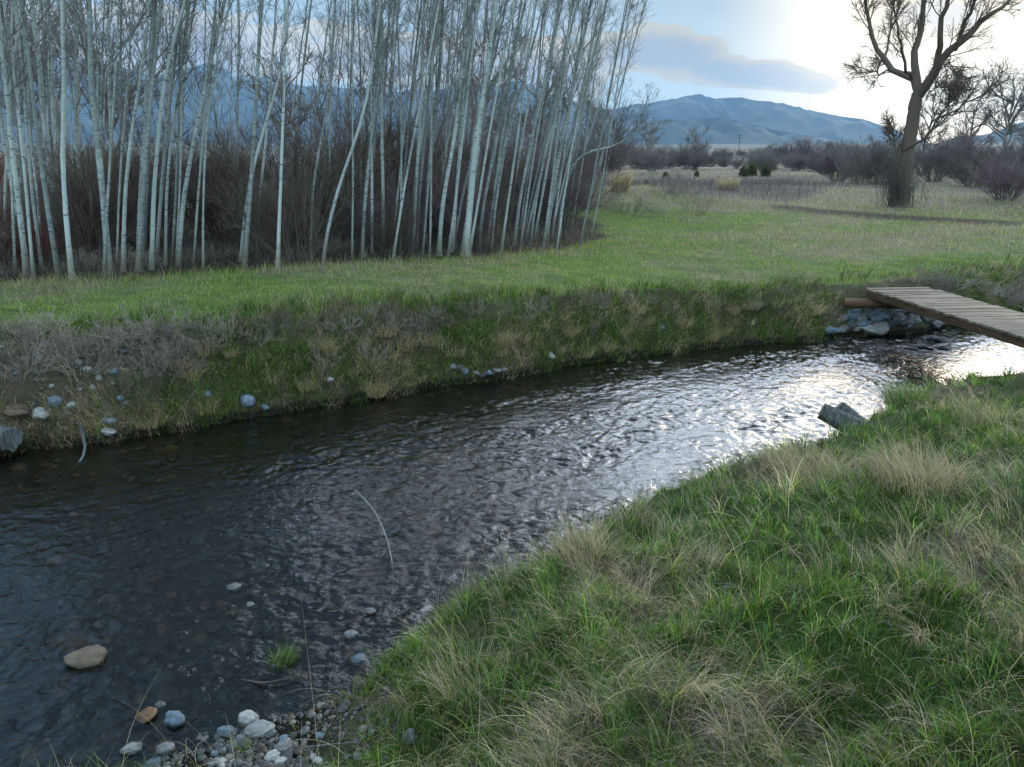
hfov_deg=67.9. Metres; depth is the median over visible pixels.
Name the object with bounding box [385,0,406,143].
aspen tree
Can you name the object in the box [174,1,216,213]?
aspen tree
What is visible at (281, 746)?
stone
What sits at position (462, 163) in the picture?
bare shrub
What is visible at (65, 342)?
dry weed
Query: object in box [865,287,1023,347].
footbridge
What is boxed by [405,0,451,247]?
aspen tree
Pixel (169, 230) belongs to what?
aspen tree
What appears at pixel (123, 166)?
bare shrub
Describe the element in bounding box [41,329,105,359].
dry weed
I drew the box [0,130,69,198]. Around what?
bare shrub
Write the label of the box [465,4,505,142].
aspen tree
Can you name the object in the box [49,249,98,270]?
dry weed
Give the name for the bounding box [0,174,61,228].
bare shrub
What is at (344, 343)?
dry weed
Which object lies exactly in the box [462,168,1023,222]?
pasture grass
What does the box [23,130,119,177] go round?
bare shrub
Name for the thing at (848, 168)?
willow shrub
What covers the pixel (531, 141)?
aspen tree
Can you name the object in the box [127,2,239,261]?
aspen tree
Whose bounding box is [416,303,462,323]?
dry weed
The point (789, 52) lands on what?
sky
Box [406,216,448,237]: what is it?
bare shrub
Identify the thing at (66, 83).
aspen tree
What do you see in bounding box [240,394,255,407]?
stone
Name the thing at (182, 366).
dry weed
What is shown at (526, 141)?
bare shrub
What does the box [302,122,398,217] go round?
bare shrub
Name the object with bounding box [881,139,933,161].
willow shrub
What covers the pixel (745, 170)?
evergreen bush
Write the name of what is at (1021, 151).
willow shrub
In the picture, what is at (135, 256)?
dry weed
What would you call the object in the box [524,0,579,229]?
aspen tree
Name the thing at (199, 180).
aspen tree
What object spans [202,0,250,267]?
aspen tree
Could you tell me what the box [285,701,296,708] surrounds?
stone
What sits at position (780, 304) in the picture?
grass tussock
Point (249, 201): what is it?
aspen tree
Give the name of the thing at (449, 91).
aspen tree
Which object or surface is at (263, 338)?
dry weed
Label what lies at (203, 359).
dry weed
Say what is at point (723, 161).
willow shrub
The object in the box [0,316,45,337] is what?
dry weed
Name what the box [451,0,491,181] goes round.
aspen tree
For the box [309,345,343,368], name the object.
dry weed
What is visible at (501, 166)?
aspen tree
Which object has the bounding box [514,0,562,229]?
aspen tree
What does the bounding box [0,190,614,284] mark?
woodland undergrowth
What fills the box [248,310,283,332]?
dry weed
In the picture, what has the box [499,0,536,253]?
aspen tree
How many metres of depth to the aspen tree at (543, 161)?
17.18 m
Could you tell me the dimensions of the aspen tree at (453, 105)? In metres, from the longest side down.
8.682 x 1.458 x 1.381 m
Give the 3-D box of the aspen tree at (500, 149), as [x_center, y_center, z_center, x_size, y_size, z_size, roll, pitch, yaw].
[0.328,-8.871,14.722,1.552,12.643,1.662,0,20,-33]
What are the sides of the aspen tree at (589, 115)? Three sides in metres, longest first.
9.352 x 1.169 x 1.029 m
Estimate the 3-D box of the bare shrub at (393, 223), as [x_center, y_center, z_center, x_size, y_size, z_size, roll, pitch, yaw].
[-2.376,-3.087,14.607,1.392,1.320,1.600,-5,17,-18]
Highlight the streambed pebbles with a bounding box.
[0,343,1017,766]
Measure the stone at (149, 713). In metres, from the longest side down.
0.136 x 0.117 x 0.068 m
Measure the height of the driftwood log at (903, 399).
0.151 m
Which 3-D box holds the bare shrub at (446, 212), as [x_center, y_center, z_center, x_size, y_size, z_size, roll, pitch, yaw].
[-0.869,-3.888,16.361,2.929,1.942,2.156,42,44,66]
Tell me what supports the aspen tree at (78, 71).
on the ground at (112, 486)
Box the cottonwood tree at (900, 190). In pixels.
[839,0,1023,207]
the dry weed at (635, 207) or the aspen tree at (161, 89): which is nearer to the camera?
the aspen tree at (161, 89)
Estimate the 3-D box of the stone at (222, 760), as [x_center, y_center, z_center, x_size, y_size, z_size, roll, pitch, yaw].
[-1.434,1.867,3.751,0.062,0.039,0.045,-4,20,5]
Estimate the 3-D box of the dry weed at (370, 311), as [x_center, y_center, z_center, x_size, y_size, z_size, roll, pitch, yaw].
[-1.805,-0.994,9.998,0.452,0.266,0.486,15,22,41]
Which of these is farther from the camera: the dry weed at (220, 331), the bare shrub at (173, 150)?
the bare shrub at (173, 150)
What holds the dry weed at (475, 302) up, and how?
on the ground at (112, 486)
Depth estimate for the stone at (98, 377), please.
8.26 m
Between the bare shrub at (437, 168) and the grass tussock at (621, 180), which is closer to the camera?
the bare shrub at (437, 168)
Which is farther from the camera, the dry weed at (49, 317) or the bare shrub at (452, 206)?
the bare shrub at (452, 206)
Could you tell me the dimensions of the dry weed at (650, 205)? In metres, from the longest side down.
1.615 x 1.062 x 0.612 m
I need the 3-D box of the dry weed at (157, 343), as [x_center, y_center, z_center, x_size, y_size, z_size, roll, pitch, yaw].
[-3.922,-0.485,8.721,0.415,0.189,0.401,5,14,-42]
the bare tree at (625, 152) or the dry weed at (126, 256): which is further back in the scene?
the bare tree at (625, 152)
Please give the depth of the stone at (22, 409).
7.84 m
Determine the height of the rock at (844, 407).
0.389 m
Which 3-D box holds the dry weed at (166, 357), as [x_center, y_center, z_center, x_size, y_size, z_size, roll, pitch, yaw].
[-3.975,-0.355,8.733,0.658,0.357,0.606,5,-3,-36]
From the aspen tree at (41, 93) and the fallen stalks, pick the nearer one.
the fallen stalks
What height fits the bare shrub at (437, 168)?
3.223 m
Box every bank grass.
[0,248,1023,457]
[19,356,1023,766]
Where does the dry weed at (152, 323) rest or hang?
on the bank grass at (598, 287)
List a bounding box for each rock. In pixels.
[0,426,22,451]
[63,645,107,674]
[455,363,463,369]
[478,372,485,377]
[493,368,501,372]
[817,404,866,431]
[824,325,835,334]
[836,326,845,332]
[836,402,868,420]
[837,314,847,322]
[847,321,860,329]
[851,313,859,319]
[852,309,861,313]
[856,314,867,321]
[856,416,871,423]
[861,319,869,326]
[861,320,888,335]
[870,315,882,321]
[878,312,888,319]
[886,319,893,328]
[887,309,895,315]
[891,315,904,322]
[894,313,906,317]
[896,309,906,313]
[898,318,908,326]
[905,346,917,351]
[906,313,914,318]
[912,315,918,323]
[912,343,925,348]
[919,314,932,324]
[924,346,933,350]
[926,335,938,341]
[931,320,942,327]
[934,337,949,343]
[936,345,951,350]
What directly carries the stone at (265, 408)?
on the ground at (112, 486)
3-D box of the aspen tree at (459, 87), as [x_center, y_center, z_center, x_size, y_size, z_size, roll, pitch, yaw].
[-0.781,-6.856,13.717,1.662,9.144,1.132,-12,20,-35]
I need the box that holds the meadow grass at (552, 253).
[0,184,1023,354]
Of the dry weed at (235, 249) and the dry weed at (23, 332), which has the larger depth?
the dry weed at (235, 249)
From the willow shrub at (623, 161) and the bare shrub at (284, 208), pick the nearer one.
the bare shrub at (284, 208)
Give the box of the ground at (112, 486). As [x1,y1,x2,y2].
[0,142,1023,766]
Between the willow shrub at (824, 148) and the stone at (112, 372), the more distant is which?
the willow shrub at (824, 148)
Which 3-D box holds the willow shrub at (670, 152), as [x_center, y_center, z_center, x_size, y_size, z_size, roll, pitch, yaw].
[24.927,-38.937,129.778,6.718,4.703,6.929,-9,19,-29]
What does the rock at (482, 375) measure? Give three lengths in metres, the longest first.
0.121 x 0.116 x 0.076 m
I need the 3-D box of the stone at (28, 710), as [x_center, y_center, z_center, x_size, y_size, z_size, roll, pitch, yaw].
[-2.696,1.836,4.254,0.270,0.121,0.230,-8,28,32]
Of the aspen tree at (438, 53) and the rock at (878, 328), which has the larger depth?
the aspen tree at (438, 53)
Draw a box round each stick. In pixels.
[239,676,299,683]
[301,742,350,749]
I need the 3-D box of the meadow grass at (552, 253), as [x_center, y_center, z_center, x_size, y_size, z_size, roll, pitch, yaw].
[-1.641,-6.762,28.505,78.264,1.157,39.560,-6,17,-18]
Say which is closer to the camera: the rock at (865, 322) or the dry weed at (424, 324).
the dry weed at (424, 324)
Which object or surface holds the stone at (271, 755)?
on the gravel at (220, 745)
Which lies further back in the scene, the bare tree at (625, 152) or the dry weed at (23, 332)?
the bare tree at (625, 152)
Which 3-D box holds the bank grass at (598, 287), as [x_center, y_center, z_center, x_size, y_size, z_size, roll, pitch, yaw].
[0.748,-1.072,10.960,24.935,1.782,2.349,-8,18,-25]
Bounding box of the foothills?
[0,111,1023,145]
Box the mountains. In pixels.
[0,56,923,143]
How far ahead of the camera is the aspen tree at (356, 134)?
12.62 m
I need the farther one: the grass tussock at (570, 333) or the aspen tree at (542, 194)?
the aspen tree at (542, 194)
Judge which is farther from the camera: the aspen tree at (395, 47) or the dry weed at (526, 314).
the aspen tree at (395, 47)
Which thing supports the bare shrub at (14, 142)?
on the ground at (112, 486)
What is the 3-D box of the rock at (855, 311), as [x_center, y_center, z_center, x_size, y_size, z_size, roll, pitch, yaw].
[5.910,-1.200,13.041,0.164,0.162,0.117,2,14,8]
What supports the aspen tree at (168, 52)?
on the ground at (112, 486)
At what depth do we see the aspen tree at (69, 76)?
18.62 m
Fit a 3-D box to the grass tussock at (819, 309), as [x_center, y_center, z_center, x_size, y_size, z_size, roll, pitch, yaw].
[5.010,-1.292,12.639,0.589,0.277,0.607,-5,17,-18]
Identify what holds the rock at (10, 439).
on the ground at (112, 486)
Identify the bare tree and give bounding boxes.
[0,0,85,160]
[20,0,186,163]
[230,44,335,169]
[428,28,530,145]
[499,47,581,157]
[573,88,615,176]
[593,103,638,173]
[635,114,671,166]
[680,125,712,167]
[917,89,961,175]
[950,76,1018,151]
[968,61,1023,156]
[1005,64,1023,141]
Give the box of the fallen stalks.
[40,324,1023,766]
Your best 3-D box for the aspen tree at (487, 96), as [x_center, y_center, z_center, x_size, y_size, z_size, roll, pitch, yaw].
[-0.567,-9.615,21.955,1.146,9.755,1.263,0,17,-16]
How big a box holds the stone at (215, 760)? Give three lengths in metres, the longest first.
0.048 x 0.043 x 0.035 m
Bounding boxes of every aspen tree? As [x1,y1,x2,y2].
[0,0,29,265]
[0,0,34,254]
[0,0,35,277]
[0,0,45,275]
[0,0,50,267]
[0,2,19,232]
[0,2,31,218]
[0,3,29,128]
[0,9,60,276]
[0,17,32,137]
[2,1,41,236]
[2,4,53,260]
[6,0,46,271]
[13,0,76,181]
[13,2,59,139]
[15,0,61,278]
[17,0,99,279]
[21,0,65,248]
[24,1,67,181]
[28,0,67,239]
[28,0,76,167]
[37,0,114,260]
[38,0,81,172]
[40,1,82,209]
[41,0,95,164]
[43,0,71,165]
[51,0,95,181]
[52,2,86,133]
[67,0,138,257]
[68,0,153,275]
[69,0,99,148]
[69,6,98,117]
[86,0,177,265]
[93,0,127,145]
[93,0,133,157]
[98,0,211,271]
[100,0,147,236]
[101,0,146,241]
[102,0,154,276]
[112,0,151,249]
[115,1,147,154]
[116,0,191,268]
[126,0,158,145]
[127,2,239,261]
[128,0,209,269]
[130,0,196,271]
[139,0,202,260]
[144,0,184,148]
[144,22,171,252]
[149,1,180,178]
[156,0,224,265]
[159,0,197,222]
[166,0,253,263]
[167,1,208,237]
[170,0,198,204]
[171,0,204,263]
[173,1,238,240]
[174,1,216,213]
[175,0,233,265]
[192,0,230,240]
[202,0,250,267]
[206,1,241,205]
[213,0,266,239]
[218,1,245,150]
[238,0,272,270]
[238,0,311,261]
[246,0,307,268]
[246,0,318,257]
[286,0,320,163]
[288,0,355,259]
[293,0,316,166]
[302,0,350,229]
[308,0,344,152]
[309,2,354,225]
[314,1,346,240]
[318,0,377,257]
[321,0,398,262]
[328,0,359,148]
[330,0,366,141]
[331,0,362,111]
[331,0,391,239]
[335,0,403,253]
[336,0,368,233]
[339,0,410,249]
[353,0,378,218]
[353,0,387,235]
[355,3,390,124]
[356,0,418,245]
[357,0,377,99]
[357,1,390,222]
[360,0,415,256]
[361,7,403,187]
[365,0,389,227]
[367,0,418,251]
[371,2,421,144]
[374,0,404,190]
[374,0,447,252]
[378,0,406,142]
[378,3,405,110]
[384,0,406,122]
[384,0,450,232]
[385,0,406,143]
[389,0,472,260]
[392,0,449,249]
[399,0,435,210]
[401,0,450,174]
[402,0,431,142]
[402,0,458,240]
[403,0,460,224]
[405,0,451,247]
[409,0,443,257]
[414,0,448,123]
[414,0,459,243]
[420,0,448,255]
[428,4,477,234]
[428,14,452,103]
[430,0,484,237]
[435,0,484,255]
[436,0,459,166]
[438,1,459,163]
[439,2,480,166]
[441,0,466,176]
[442,0,475,169]
[446,0,478,255]
[450,0,545,249]
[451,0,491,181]
[451,0,507,251]
[454,0,483,156]
[454,0,511,200]
[460,0,510,254]
[460,0,538,256]
[462,0,493,182]
[463,2,483,168]
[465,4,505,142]
[468,0,508,189]
[470,0,523,251]
[477,0,507,184]
[477,0,531,247]
[480,1,524,174]
[485,1,543,245]
[487,0,557,247]
[489,0,541,165]
[496,0,536,186]
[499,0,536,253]
[504,0,540,132]
[510,0,559,220]
[512,0,589,245]
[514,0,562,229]
[519,0,574,246]
[522,0,553,222]
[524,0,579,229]
[524,0,600,239]
[528,0,578,243]
[530,3,567,225]
[533,0,590,239]
[540,2,592,215]
[541,0,575,252]
[541,0,617,244]
[541,82,661,235]
[542,0,601,237]
[542,0,617,239]
[548,1,579,167]
[550,0,611,234]
[555,0,622,252]
[561,1,610,228]
[562,0,609,172]
[565,10,624,198]
[570,7,621,230]
[574,1,615,155]
[578,0,643,176]
[578,0,653,248]
[582,0,656,224]
[586,0,637,201]
[590,0,641,239]
[600,0,650,195]
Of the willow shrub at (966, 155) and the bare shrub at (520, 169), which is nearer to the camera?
the bare shrub at (520, 169)
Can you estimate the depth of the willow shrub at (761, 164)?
95.56 m
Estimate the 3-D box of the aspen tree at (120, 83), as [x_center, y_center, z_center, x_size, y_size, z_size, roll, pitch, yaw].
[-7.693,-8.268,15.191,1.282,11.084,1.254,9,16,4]
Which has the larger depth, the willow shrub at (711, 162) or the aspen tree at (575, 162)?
the willow shrub at (711, 162)
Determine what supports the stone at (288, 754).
on the gravel at (220, 745)
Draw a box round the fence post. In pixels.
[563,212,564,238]
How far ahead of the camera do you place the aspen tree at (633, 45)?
22.03 m
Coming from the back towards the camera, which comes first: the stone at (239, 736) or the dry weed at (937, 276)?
the dry weed at (937, 276)
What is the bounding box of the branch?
[354,489,399,583]
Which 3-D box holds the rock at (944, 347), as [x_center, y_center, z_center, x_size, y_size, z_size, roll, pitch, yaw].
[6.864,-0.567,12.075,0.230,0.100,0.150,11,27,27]
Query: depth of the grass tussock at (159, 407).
8.36 m
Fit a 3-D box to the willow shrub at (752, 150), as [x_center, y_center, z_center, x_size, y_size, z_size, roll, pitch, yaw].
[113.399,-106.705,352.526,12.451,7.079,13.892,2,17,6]
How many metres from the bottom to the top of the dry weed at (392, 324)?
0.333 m
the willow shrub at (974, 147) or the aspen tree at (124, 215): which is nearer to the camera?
the aspen tree at (124, 215)
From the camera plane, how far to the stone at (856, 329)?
12.91 m
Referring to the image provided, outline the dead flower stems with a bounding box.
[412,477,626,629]
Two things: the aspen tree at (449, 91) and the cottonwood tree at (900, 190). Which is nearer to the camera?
the aspen tree at (449, 91)
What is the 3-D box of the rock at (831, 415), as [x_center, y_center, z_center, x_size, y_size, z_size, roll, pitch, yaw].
[3.511,0.457,7.958,0.616,0.461,0.267,5,17,16]
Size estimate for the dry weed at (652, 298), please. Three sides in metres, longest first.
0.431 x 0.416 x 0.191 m
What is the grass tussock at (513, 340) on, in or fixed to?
on the ground at (112, 486)
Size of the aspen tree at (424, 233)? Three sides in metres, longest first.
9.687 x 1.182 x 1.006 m
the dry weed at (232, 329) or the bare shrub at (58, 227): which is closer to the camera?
the dry weed at (232, 329)
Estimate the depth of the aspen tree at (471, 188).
14.34 m
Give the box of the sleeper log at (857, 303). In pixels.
[842,298,901,308]
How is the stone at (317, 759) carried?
on the ground at (112, 486)
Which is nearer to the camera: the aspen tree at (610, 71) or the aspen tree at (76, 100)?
the aspen tree at (76, 100)
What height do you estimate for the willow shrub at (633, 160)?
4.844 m
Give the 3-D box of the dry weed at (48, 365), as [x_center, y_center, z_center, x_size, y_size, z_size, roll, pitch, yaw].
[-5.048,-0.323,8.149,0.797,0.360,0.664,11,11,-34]
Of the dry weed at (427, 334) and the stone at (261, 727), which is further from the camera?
the dry weed at (427, 334)
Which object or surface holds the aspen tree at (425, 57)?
on the ground at (112, 486)
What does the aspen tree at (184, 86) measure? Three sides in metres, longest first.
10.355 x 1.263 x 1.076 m
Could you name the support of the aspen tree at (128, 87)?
on the ground at (112, 486)
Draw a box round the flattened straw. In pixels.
[94,368,1023,766]
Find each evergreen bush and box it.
[738,165,748,176]
[747,163,757,175]
[759,163,770,176]
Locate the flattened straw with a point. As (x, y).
(920, 638)
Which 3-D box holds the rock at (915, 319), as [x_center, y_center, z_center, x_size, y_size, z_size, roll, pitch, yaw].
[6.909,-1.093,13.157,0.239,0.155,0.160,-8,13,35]
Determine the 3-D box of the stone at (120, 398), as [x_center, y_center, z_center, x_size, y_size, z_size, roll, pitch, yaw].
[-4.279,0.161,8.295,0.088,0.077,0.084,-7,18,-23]
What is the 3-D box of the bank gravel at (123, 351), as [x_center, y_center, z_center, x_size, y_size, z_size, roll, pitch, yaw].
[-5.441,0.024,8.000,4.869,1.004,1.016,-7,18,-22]
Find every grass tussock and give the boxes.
[125,405,169,429]
[136,401,172,415]
[157,350,201,368]
[174,356,212,381]
[184,393,227,414]
[191,335,224,356]
[216,343,243,357]
[257,366,285,384]
[264,638,299,673]
[291,372,321,391]
[300,332,330,350]
[313,333,343,355]
[341,365,363,375]
[355,372,399,397]
[373,325,400,336]
[388,333,422,351]
[400,622,528,718]
[405,370,433,382]
[417,332,443,347]
[430,333,451,349]
[440,343,468,357]
[486,329,517,347]
[487,344,513,357]
[502,328,520,344]
[518,333,531,343]
[530,503,633,572]
[537,316,552,328]
[553,343,566,355]
[559,316,584,336]
[571,343,596,358]
[597,340,621,351]
[608,168,636,192]
[617,323,636,338]
[625,301,648,314]
[641,315,659,324]
[673,313,699,328]
[708,325,724,341]
[714,175,739,189]
[721,323,732,335]
[723,301,742,314]
[742,298,766,310]
[758,434,870,487]
[771,299,786,307]
[803,299,826,315]
[855,428,998,500]
[865,374,942,407]
[938,390,1023,431]
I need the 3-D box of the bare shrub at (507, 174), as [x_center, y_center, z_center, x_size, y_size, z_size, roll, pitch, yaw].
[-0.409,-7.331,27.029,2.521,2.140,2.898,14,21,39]
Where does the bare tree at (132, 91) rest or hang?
on the ground at (112, 486)
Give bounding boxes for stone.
[1,403,30,416]
[9,693,52,730]
[30,407,50,419]
[47,395,62,406]
[65,401,77,409]
[75,359,83,365]
[82,366,92,372]
[95,375,102,380]
[101,427,116,435]
[102,417,117,424]
[109,369,117,374]
[116,395,123,401]
[119,741,143,757]
[134,706,156,726]
[142,755,162,766]
[154,700,168,713]
[155,742,175,756]
[165,710,184,732]
[195,734,200,742]
[195,748,204,756]
[198,735,210,743]
[203,390,211,397]
[210,750,218,756]
[213,734,220,741]
[213,757,218,765]
[215,725,237,739]
[218,757,226,763]
[225,582,243,593]
[236,734,246,740]
[237,710,258,727]
[237,737,251,750]
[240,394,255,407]
[244,719,274,738]
[246,602,255,611]
[261,404,268,409]
[264,749,280,761]
[265,691,280,702]
[275,737,291,752]
[275,757,286,763]
[279,734,289,739]
[280,752,292,757]
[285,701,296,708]
[289,731,296,737]
[313,757,322,763]
[315,732,324,738]
[344,630,357,641]
[350,653,369,665]
[353,752,360,760]
[364,607,375,615]
[403,728,415,746]
[548,352,554,358]
[853,324,861,331]
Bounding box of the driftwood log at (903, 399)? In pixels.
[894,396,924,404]
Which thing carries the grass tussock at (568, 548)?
on the ground at (112, 486)
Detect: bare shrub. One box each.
[0,77,223,247]
[0,113,190,258]
[0,117,28,202]
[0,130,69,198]
[0,157,9,191]
[0,169,41,265]
[0,173,90,254]
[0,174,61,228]
[0,186,42,238]
[0,200,80,270]
[3,139,182,242]
[16,223,63,263]
[21,146,156,254]
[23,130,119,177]
[23,194,99,249]
[52,122,138,178]
[69,146,174,245]
[70,145,150,182]
[82,133,192,218]
[83,105,246,222]
[117,120,316,240]
[140,128,276,210]
[150,96,380,245]
[159,123,271,197]
[169,139,272,240]
[176,108,398,247]
[181,113,397,264]
[183,119,340,242]
[201,157,315,260]
[207,131,268,174]
[235,29,501,235]
[245,106,426,215]
[265,122,376,222]
[301,84,449,229]
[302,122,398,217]
[318,184,370,229]
[319,186,368,234]
[327,188,407,250]
[329,138,474,247]
[348,108,504,230]
[355,190,425,256]
[390,142,526,242]
[394,90,518,179]
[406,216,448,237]
[416,100,534,197]
[416,110,546,209]
[421,160,514,246]
[422,179,487,234]
[429,154,531,239]
[438,95,570,201]
[449,213,499,250]
[457,130,546,204]
[461,149,533,198]
[466,126,608,222]
[479,153,540,221]
[493,152,588,216]
[500,142,639,230]
[501,155,598,227]
[518,93,647,198]
[534,157,598,209]
[542,139,604,192]
[543,131,632,202]
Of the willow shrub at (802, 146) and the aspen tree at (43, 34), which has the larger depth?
the willow shrub at (802, 146)
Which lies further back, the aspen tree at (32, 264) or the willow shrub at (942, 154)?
the willow shrub at (942, 154)
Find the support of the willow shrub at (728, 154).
on the ground at (112, 486)
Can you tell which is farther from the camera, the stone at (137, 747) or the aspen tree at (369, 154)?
the aspen tree at (369, 154)
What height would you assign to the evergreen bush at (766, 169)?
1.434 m
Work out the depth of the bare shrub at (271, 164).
15.55 m
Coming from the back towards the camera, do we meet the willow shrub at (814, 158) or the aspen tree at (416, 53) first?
the willow shrub at (814, 158)
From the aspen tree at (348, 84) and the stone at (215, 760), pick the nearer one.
the stone at (215, 760)
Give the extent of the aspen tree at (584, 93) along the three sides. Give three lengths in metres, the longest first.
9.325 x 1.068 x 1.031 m
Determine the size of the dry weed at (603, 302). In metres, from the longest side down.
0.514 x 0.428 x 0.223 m
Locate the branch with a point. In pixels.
(362, 497)
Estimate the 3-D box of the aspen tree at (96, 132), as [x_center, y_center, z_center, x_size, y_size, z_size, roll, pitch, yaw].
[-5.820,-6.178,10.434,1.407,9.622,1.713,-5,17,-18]
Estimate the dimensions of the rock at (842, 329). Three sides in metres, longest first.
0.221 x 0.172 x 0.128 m
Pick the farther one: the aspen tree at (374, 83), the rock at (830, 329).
the aspen tree at (374, 83)
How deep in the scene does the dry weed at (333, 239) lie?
15.79 m
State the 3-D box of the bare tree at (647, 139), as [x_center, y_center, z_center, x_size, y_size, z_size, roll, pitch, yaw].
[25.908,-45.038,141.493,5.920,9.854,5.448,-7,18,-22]
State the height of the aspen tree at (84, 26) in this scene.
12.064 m
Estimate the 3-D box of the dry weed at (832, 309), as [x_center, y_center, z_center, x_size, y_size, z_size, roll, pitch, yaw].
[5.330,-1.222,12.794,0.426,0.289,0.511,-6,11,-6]
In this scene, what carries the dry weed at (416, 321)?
on the ground at (112, 486)
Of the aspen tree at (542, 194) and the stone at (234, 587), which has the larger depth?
the aspen tree at (542, 194)
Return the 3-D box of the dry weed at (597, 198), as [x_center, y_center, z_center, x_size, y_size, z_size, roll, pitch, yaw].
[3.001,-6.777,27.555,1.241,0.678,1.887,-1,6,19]
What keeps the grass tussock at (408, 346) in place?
on the ground at (112, 486)
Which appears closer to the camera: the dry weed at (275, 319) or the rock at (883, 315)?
the dry weed at (275, 319)
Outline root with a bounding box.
[71,422,86,470]
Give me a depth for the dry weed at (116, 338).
8.51 m
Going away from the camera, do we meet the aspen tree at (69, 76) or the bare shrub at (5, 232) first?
the bare shrub at (5, 232)
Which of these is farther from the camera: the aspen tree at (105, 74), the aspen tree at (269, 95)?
the aspen tree at (105, 74)
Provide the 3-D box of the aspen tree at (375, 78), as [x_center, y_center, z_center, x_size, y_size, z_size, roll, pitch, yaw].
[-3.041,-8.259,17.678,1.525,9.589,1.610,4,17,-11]
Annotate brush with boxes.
[596,167,869,202]
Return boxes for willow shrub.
[590,139,623,171]
[594,151,632,169]
[607,139,641,168]
[626,145,669,168]
[626,148,644,168]
[627,146,670,171]
[638,142,674,168]
[664,155,680,167]
[667,142,699,162]
[667,146,707,169]
[671,152,687,166]
[683,152,707,169]
[692,148,715,166]
[699,151,723,166]
[712,147,739,158]
[716,155,731,166]
[725,155,745,168]
[735,149,748,156]
[739,152,765,166]
[744,146,765,158]
[750,148,780,159]
[752,155,784,171]
[760,155,780,165]
[766,140,792,162]
[777,154,797,167]
[779,149,813,170]
[782,150,806,162]
[785,134,825,157]
[801,139,865,181]
[803,151,830,169]
[804,153,835,174]
[817,138,851,155]
[825,137,896,183]
[843,132,928,184]
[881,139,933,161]
[912,134,991,181]
[915,126,1000,174]
[925,146,1022,186]
[933,138,994,169]
[933,142,985,171]
[959,141,1023,200]
[984,130,1023,174]
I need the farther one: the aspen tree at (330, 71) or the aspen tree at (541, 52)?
the aspen tree at (541, 52)
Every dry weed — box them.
[0,254,21,275]
[0,304,68,344]
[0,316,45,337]
[0,331,38,366]
[0,338,79,374]
[0,348,49,383]
[0,357,34,382]
[1,311,80,346]
[1,321,38,342]
[10,329,75,363]
[36,340,131,374]
[38,327,91,350]
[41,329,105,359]
[41,333,101,362]
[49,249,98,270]
[55,327,120,376]
[60,255,91,267]
[62,245,102,264]
[81,302,156,345]
[85,256,101,268]
[105,315,175,346]
[112,244,148,263]
[117,342,172,376]
[118,246,158,263]
[121,302,207,339]
[126,320,184,357]
[131,250,165,266]
[131,336,186,371]
[139,331,193,356]
[139,343,193,366]
[145,344,194,373]
[146,316,185,340]
[150,332,187,349]
[161,332,206,362]
[166,354,202,376]
[169,312,225,330]
[181,360,207,373]
[182,239,211,259]
[182,320,203,334]
[184,327,231,350]
[185,239,233,260]
[186,356,206,366]
[196,319,229,338]
[206,310,251,338]
[226,242,253,255]
[247,328,281,348]
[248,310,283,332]
[255,321,280,331]
[258,309,291,329]
[284,318,301,330]
[300,238,339,251]
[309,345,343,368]
[312,236,353,253]
[315,231,349,247]
[318,310,363,331]
[333,330,354,349]
[335,234,360,246]
[336,327,356,338]
[351,337,403,362]
[357,306,404,329]
[363,297,395,315]
[387,308,412,328]
[394,322,414,338]
[398,309,431,333]
[402,309,449,334]
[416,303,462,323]
[416,320,441,341]
[421,340,452,351]
[452,296,478,309]
[454,293,488,314]
[484,228,512,244]
[513,304,539,323]
[521,297,547,312]
[580,289,610,304]
[584,188,611,204]
[586,294,607,308]
[590,313,613,327]
[602,192,625,202]
[604,198,630,211]
[617,195,656,213]
[637,294,659,304]
[641,195,668,214]
[652,174,692,197]
[659,302,683,315]
[663,168,696,190]
[672,179,710,195]
[674,187,723,213]
[706,298,724,307]
[743,297,764,309]
[752,286,775,304]
[773,303,795,314]
[775,281,802,296]
[817,303,842,320]
[908,262,976,296]
[911,266,966,289]
[918,265,951,288]
[929,267,987,289]
[976,275,1007,297]
[979,278,1001,299]
[993,277,1023,304]
[993,284,1022,302]
[998,275,1023,310]
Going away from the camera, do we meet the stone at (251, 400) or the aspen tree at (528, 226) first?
the stone at (251, 400)
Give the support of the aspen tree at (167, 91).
on the ground at (112, 486)
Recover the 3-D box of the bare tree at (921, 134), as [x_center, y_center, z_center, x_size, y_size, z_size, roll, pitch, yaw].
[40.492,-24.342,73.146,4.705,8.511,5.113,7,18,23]
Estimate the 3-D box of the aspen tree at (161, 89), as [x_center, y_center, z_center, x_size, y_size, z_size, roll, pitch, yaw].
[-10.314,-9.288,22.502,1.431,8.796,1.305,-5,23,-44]
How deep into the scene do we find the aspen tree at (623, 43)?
18.69 m
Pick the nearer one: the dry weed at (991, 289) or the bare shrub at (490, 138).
the dry weed at (991, 289)
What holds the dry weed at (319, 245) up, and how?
on the ground at (112, 486)
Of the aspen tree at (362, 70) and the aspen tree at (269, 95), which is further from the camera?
the aspen tree at (362, 70)
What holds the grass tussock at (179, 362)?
on the ground at (112, 486)
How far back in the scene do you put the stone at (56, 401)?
8.03 m
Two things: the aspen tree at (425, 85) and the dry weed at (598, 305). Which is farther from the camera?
the aspen tree at (425, 85)
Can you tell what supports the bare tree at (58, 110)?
on the ground at (112, 486)
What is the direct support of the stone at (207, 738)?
on the gravel at (220, 745)
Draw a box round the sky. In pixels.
[2,0,1023,142]
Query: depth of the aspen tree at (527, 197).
16.36 m
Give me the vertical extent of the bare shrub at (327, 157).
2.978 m
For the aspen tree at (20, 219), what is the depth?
11.45 m
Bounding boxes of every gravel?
[0,323,235,437]
[56,630,540,766]

